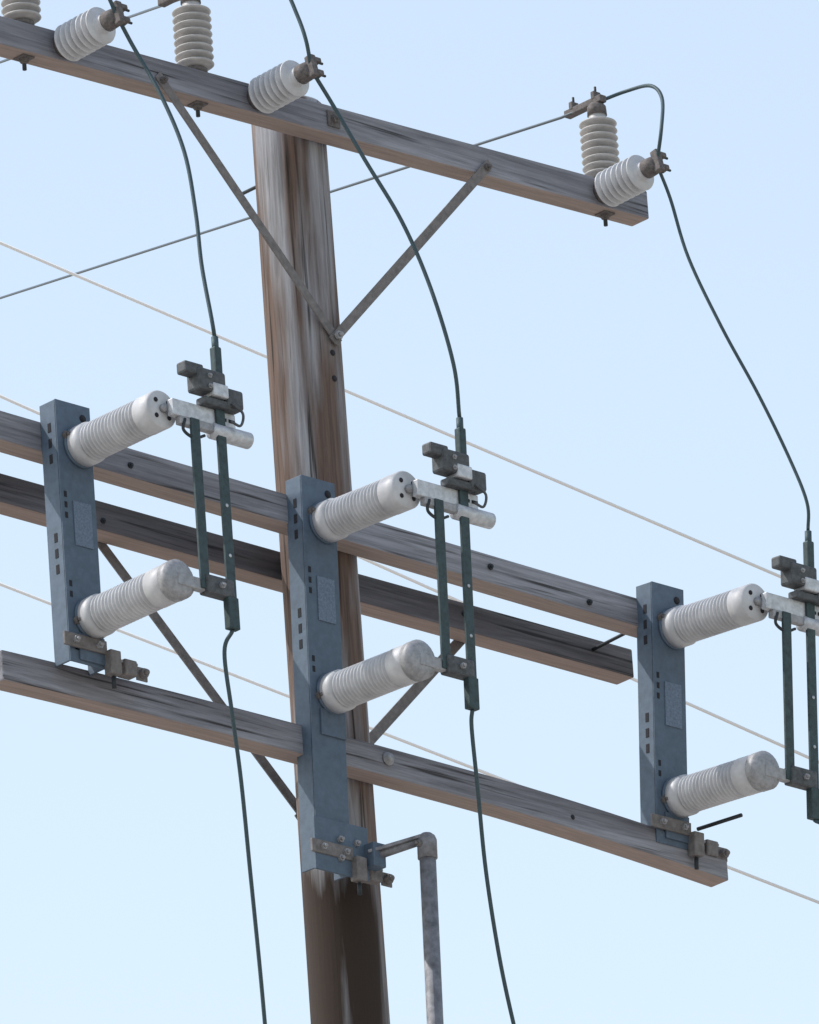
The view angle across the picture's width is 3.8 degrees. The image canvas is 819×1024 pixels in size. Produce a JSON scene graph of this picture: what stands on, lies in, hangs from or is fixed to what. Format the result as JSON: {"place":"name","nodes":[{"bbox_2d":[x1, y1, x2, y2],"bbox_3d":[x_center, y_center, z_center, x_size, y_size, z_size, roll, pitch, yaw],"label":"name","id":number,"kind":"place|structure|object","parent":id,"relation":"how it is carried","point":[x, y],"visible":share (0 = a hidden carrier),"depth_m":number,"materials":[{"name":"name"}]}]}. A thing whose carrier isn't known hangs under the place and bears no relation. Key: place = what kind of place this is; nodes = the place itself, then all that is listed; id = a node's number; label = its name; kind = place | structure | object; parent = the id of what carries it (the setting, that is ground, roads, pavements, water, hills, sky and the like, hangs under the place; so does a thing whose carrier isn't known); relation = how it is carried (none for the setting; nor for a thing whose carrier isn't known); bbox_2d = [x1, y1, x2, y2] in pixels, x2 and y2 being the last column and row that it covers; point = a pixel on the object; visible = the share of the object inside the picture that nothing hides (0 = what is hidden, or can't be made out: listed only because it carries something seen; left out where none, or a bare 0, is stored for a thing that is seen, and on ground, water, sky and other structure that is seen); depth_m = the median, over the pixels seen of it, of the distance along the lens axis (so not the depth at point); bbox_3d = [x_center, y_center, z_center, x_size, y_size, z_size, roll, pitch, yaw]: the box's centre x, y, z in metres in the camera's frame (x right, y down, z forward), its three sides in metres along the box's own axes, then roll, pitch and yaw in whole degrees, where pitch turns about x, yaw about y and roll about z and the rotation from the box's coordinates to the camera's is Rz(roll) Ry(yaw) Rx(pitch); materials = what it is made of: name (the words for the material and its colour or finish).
{"place":"outdoors","nodes":[
{"label":"outdoors","id":0,"kind":"place"},
{"bbox_2d":[251,96,389,1023],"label":"pole","id":1,"kind":"object","parent":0,"point":[345,953],"visible":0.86,"depth_m":44.84,"materials":[{"name":"brown wood"}]},
{"bbox_2d":[0,473,633,684],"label":"crossarm","id":2,"kind":"object","parent":1,"relation":"attached to","point":[137,532],"visible":0.75,"depth_m":45.16,"materials":[{"name":"brown wood"}]},
{"bbox_2d":[0,411,637,637],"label":"crossarm","id":3,"kind":"object","parent":1,"relation":"attached to","point":[266,509],"visible":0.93,"depth_m":44.70,"materials":[{"name":"brown wood"}]},
{"bbox_2d":[0,16,648,225],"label":"crossarm","id":4,"kind":"object","parent":1,"relation":"attached to","point":[123,69],"visible":0.98,"depth_m":45.24,"materials":[{"name":"brown wood"}]},
{"bbox_2d":[1,0,670,226],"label":"insulators","id":5,"kind":"object","parent":4,"relation":"attached to","point":[269,91],"visible":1,"depth_m":44.87,"materials":[{"name":"ceramic"}]},
{"bbox_2d":[0,0,818,903],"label":"power lines","id":6,"kind":"object","parent":5,"relation":"attached to","point":[402,416],"visible":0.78,"depth_m":51.98,"materials":[{"name":"grey metal"}]},
{"bbox_2d":[108,0,818,1023],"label":"jumper wires","id":7,"kind":"object","parent":6,"relation":"attached to","point":[212,324],"visible":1,"depth_m":44.01,"materials":[{"name":"black rubber"}]},
{"bbox_2d":[98,71,624,819],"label":"crossarm braces","id":8,"kind":"object","parent":1,"relation":"attached to","point":[336,337],"visible":0.82,"depth_m":44.92,"materials":[{"name":"metal"}]},
{"bbox_2d":[0,650,727,886],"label":"crossarm","id":9,"kind":"object","parent":1,"relation":"attached to","point":[274,738],"visible":0.97,"depth_m":44.30,"materials":[{"name":"brown wood"}]},
{"bbox_2d":[39,336,253,688],"bbox_3d":[-0.913,0.003,43.442,0.520,1.216,0.618,16,-29,-41],"label":"switch","id":10,"kind":"object","parent":9,"relation":"attached to","point":[88,616],"visible":1,"depth_m":43.39,"materials":[{"name":"metal"}]},
{"bbox_2d":[636,530,818,869],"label":"switch","id":11,"kind":"object","parent":9,"relation":"attached to","point":[674,796],"visible":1,"depth_m":45.29,"materials":[{"name":"metal"}]},
{"bbox_2d":[286,417,495,1023],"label":"switch","id":12,"kind":"object","parent":1,"relation":"attached to","point":[329,691],"visible":1,"depth_m":44.08,"materials":[{"name":"metal"}]},
{"bbox_2d":[0,0,818,1023],"label":"sky","id":13,"kind":"structure","parent":0,"point":[591,357],"materials":[{"name":"blue"}]}
]}

